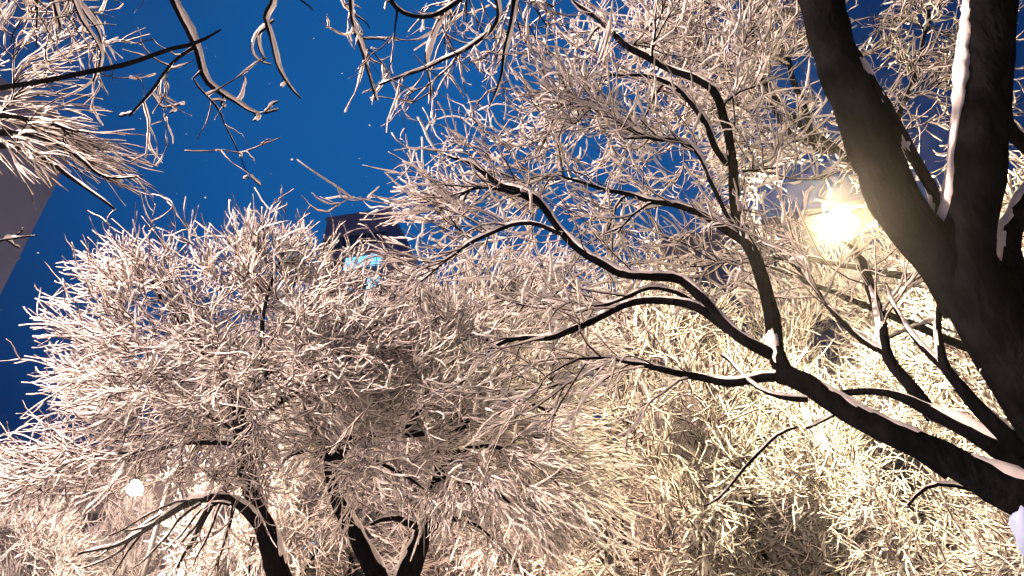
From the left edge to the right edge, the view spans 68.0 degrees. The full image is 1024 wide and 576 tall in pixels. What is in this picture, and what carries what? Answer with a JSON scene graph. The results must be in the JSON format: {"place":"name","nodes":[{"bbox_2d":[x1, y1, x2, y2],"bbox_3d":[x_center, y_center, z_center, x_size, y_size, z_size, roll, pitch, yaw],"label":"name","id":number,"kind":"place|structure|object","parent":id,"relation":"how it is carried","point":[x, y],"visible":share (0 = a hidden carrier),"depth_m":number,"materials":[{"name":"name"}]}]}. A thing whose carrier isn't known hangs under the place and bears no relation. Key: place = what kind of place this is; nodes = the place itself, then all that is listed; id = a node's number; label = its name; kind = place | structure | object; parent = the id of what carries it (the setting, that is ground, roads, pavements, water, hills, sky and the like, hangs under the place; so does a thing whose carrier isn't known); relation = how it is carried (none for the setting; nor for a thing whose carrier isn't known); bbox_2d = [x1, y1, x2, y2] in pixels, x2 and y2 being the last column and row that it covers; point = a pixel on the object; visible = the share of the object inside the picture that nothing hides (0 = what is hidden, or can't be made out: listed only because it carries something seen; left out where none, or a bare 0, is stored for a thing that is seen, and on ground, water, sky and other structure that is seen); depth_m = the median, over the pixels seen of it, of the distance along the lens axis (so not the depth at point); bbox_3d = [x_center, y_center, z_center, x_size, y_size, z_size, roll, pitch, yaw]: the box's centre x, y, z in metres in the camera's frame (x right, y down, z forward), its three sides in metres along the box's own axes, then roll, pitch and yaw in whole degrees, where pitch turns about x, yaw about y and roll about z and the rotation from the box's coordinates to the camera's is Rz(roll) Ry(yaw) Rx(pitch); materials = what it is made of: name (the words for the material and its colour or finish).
{"place":"outdoors","nodes":[
{"label":"outdoors","id":0,"kind":"place"},
{"bbox_2d":[0,1,950,570],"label":"snowflakes","id":1,"kind":"object","parent":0,"point":[530,281],"visible":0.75,"depth_m":3.92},
{"bbox_2d":[0,0,1023,552],"label":"sky","id":2,"kind":"structure","parent":0,"point":[314,129],"materials":[{"name":"blue"}]},
{"bbox_3d":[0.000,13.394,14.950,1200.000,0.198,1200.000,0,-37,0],"label":"snowy ground","id":3,"kind":"structure","parent":0,"visible":0},
{"bbox_2d":[0,77,86,293],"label":"tower block","id":4,"kind":"structure","parent":3,"relation":"on","point":[19,209],"depth_m":30.68,"materials":[{"name":"grey concrete"}]},
{"bbox_2d":[0,438,115,575],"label":"park tree","id":5,"kind":"object","parent":3,"relation":"on","point":[66,559],"visible":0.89,"depth_m":14.39,"materials":[{"name":"white plant"}]},
{"bbox_2d":[0,0,163,248],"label":"edge tree","id":6,"kind":"object","parent":3,"relation":"on","point":[81,150],"visible":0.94,"depth_m":5.09,"materials":[{"name":"white plant"}]},
{"bbox_2d":[0,29,220,90],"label":"bare bough","id":7,"kind":"object","parent":6,"relation":"attached to","point":[87,71],"visible":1,"depth_m":2.59,"materials":[{"name":"brown plant"}]},
{"bbox_2d":[0,480,225,575],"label":"park tree","id":8,"kind":"object","parent":3,"relation":"on","point":[122,518],"visible":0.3,"depth_m":17.08,"materials":[{"name":"white plant"}]},
{"bbox_2d":[127,473,171,575],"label":"street lamp","id":9,"kind":"object","parent":3,"relation":"on","point":[151,544],"visible":0.52,"depth_m":12.50,"materials":[{"name":"metal"}]},
{"bbox_2d":[0,444,460,574],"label":"apartment block","id":10,"kind":"structure","parent":3,"relation":"on","point":[92,515],"depth_m":35.01,"materials":[{"name":"beige glass"}]},
{"bbox_2d":[70,510,107,541],"bbox_3d":[-19.106,10.749,34.204,1.300,1.400,0.070,9,-38,-11],"label":"window","id":11,"kind":"structure","parent":10,"relation":"in","point":[91,515],"depth_m":34.41,"materials":[{"name":"black glass"}]},
{"bbox_2d":[0,181,470,575],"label":"round crowned tree","id":12,"kind":"object","parent":3,"relation":"on","point":[91,378],"visible":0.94,"depth_m":7.54,"materials":[{"name":"white plant"}]},
{"bbox_2d":[143,251,372,575],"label":"park tree","id":13,"kind":"object","parent":3,"relation":"on","point":[322,563],"visible":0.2,"depth_m":14.00,"materials":[{"name":"white plant"}]},
{"bbox_2d":[156,435,400,575],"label":"park tree","id":14,"kind":"object","parent":3,"relation":"on","point":[223,570],"visible":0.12,"depth_m":15.43,"materials":[{"name":"white plant"}]},
{"bbox_2d":[0,0,578,185],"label":"overhanging tree","id":15,"kind":"object","parent":3,"relation":"on","point":[82,9],"visible":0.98,"depth_m":3.98,"materials":[{"name":"white plant"}]},
{"bbox_2d":[224,321,498,575],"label":"park tree","id":16,"kind":"object","parent":3,"relation":"on","point":[369,499],"visible":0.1,"depth_m":14.91,"materials":[{"name":"white plant"}]},
{"bbox_2d":[311,208,416,473],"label":"tower block","id":17,"kind":"structure","parent":3,"relation":"on","point":[352,220],"depth_m":79.16,"materials":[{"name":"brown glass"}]},
{"bbox_2d":[321,238,334,250],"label":"window","id":18,"kind":"structure","parent":17,"relation":"in","point":[330,240],"depth_m":79.15,"materials":[{"name":"black glass"}]},
{"bbox_2d":[329,258,344,272],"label":"window","id":19,"kind":"structure","parent":17,"relation":"in","point":[343,260],"depth_m":77.10,"materials":[{"name":"black glass"}]},
{"bbox_2d":[334,235,348,249],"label":"window","id":20,"kind":"structure","parent":17,"relation":"in","point":[342,243],"depth_m":78.73,"materials":[{"name":"black glass"}]},
{"bbox_2d":[343,256,356,269],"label":"window","id":21,"kind":"structure","parent":17,"relation":"in","point":[354,257],"depth_m":76.94,"materials":[{"name":"blue glass"}]},
{"bbox_2d":[346,234,361,246],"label":"window","id":22,"kind":"structure","parent":17,"relation":"in","point":[352,238],"depth_m":78.61,"materials":[{"name":"black glass"}]},
{"bbox_2d":[353,278,367,291],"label":"window","id":23,"kind":"structure","parent":17,"relation":"in","point":[367,278],"depth_m":74.66,"materials":[{"name":"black glass"}]},
{"bbox_2d":[355,254,370,267],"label":"window","id":24,"kind":"structure","parent":17,"relation":"in","point":[362,257],"depth_m":76.73,"materials":[{"name":"blue glass"}]},
{"bbox_2d":[359,232,373,245],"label":"window","id":25,"kind":"structure","parent":17,"relation":"in","point":[365,235],"depth_m":78.42,"materials":[{"name":"black glass"}]},
{"bbox_2d":[369,254,383,266],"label":"window","id":26,"kind":"structure","parent":17,"relation":"in","point":[375,258],"depth_m":76.17,"materials":[{"name":"blue glass"}]},
{"bbox_2d":[372,230,386,244],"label":"window","id":27,"kind":"structure","parent":17,"relation":"in","point":[384,233],"depth_m":78.19,"materials":[{"name":"black glass"}]},
{"bbox_2d":[202,245,551,575],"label":"leaning tree","id":28,"kind":"object","parent":3,"relation":"on","point":[340,477],"visible":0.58,"depth_m":7.87,"materials":[{"name":"white plant"}]},
{"bbox_2d":[342,220,672,575],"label":"streaming tree","id":29,"kind":"object","parent":3,"relation":"on","point":[586,468],"visible":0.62,"depth_m":7.83,"materials":[{"name":"white plant"}]},
{"bbox_2d":[344,275,686,575],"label":"park tree","id":30,"kind":"object","parent":3,"relation":"on","point":[395,542],"visible":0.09,"depth_m":14.45,"materials":[{"name":"white plant"}]},
{"bbox_2d":[504,444,693,575],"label":"park tree","id":31,"kind":"object","parent":3,"relation":"on","point":[611,533],"depth_m":18.24,"materials":[{"name":"white plant"}]},
{"bbox_2d":[297,0,1023,514],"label":"foreground tree","id":32,"kind":"object","parent":3,"relation":"on","point":[957,242],"visible":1,"depth_m":3.49,"materials":[{"name":"white plant"}]},
{"bbox_2d":[1009,506,1023,556],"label":"ice lump","id":33,"kind":"object","parent":32,"relation":"attached to","point":[1016,521],"visible":1,"depth_m":2.31,"materials":[{"name":"white ice"}]},
{"bbox_2d":[410,225,922,575],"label":"park tree","id":34,"kind":"object","parent":3,"relation":"on","point":[671,330],"visible":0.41,"depth_m":11.32,"materials":[{"name":"white plant"}]},
{"bbox_2d":[606,317,935,575],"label":"park tree","id":35,"kind":"object","parent":3,"relation":"on","point":[693,436],"visible":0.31,"depth_m":11.73,"materials":[{"name":"white plant"}]},
{"bbox_2d":[586,0,1023,427],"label":"tall tree","id":36,"kind":"object","parent":3,"relation":"on","point":[942,65],"visible":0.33,"depth_m":7.80,"materials":[{"name":"white plant"}]},
{"bbox_2d":[656,199,956,574],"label":"glass block","id":37,"kind":"structure","parent":3,"relation":"on","point":[813,218],"depth_m":42.23,"materials":[{"name":"glass"}]},
{"bbox_2d":[667,264,709,294],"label":"window","id":38,"kind":"structure","parent":37,"relation":"in","point":[705,285],"depth_m":43.04,"materials":[{"name":"black glass"}]},
{"bbox_2d":[713,254,755,294],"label":"window","id":39,"kind":"structure","parent":37,"relation":"in","point":[721,271],"depth_m":42.76,"materials":[{"name":"black glass"}]},
{"bbox_2d":[722,301,761,340],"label":"window","id":40,"kind":"structure","parent":37,"relation":"in","point":[738,312],"depth_m":40.74,"materials":[{"name":"black glass"}]},
{"bbox_2d":[770,244,800,283],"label":"window","id":41,"kind":"structure","parent":37,"relation":"in","point":[775,264],"depth_m":42.04,"materials":[{"name":"black glass"}]},
{"bbox_2d":[776,298,823,330],"bbox_3d":[14.999,1.317,39.965,2.200,2.600,0.070,-11,-38,14],"label":"window","id":42,"kind":"structure","parent":37,"relation":"in","point":[780,298],"depth_m":39.28,"materials":[{"name":"black glass"}]},
{"bbox_2d":[807,339,838,384],"bbox_3d":[14.999,3.873,38.039,2.200,2.600,0.070,-11,-38,14],"label":"window","id":43,"kind":"structure","parent":37,"relation":"in","point":[822,342],"depth_m":38.15,"materials":[{"name":"black glass"}]},
{"bbox_2d":[807,234,857,273],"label":"street lamp","id":44,"kind":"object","parent":37,"relation":"in","point":[811,249],"depth_m":41.63,"materials":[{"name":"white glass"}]},
{"bbox_2d":[831,290,865,328],"bbox_3d":[17.470,0.833,39.324,2.200,2.600,0.070,-11,-38,14],"label":"window","id":45,"kind":"structure","parent":37,"relation":"in","point":[834,326],"depth_m":38.89,"materials":[{"name":"black glass"}]},
{"bbox_2d":[856,227,897,263],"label":"window","id":46,"kind":"structure","parent":37,"relation":"in","point":[865,239],"depth_m":41.06,"materials":[{"name":"beige glass"}]},
{"bbox_2d":[880,279,925,314],"bbox_3d":[19.944,0.350,38.682,2.200,2.600,0.070,-11,-38,14],"label":"window","id":47,"kind":"structure","parent":37,"relation":"in","point":[897,279],"depth_m":38.41,"materials":[{"name":"beige glass"}]},
{"bbox_2d":[673,231,955,575],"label":"park tree","id":48,"kind":"object","parent":3,"relation":"on","point":[812,307],"visible":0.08,"depth_m":15.61,"materials":[{"name":"white plant"}]},
{"bbox_2d":[822,204,866,234],"bbox_3d":[4.845,2.330,7.219,1.895,8.567,0.370,2,-37,-3],"label":"street lamp","id":49,"kind":"object","parent":3,"relation":"on","point":[837,221],"visible":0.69,"depth_m":9.43,"materials":[{"name":"glass"}]},
{"bbox_2d":[734,327,1023,575],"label":"park tree","id":50,"kind":"object","parent":3,"relation":"on","point":[825,502],"visible":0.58,"depth_m":10.12,"materials":[{"name":"white plant"}]},
{"bbox_2d":[820,177,1023,575],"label":"park tree","id":51,"kind":"object","parent":3,"relation":"on","point":[858,318],"visible":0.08,"depth_m":14.66,"materials":[{"name":"white plant"}]},
{"bbox_2d":[853,119,1023,574],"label":"park tree","id":52,"kind":"object","parent":3,"relation":"on","point":[961,363],"visible":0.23,"depth_m":10.29,"materials":[{"name":"white plant"}]},
{"bbox_2d":[887,392,1023,575],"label":"park tree","id":53,"kind":"object","parent":3,"relation":"on","point":[980,556],"visible":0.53,"depth_m":8.68,"materials":[{"name":"white plant"}]}
]}

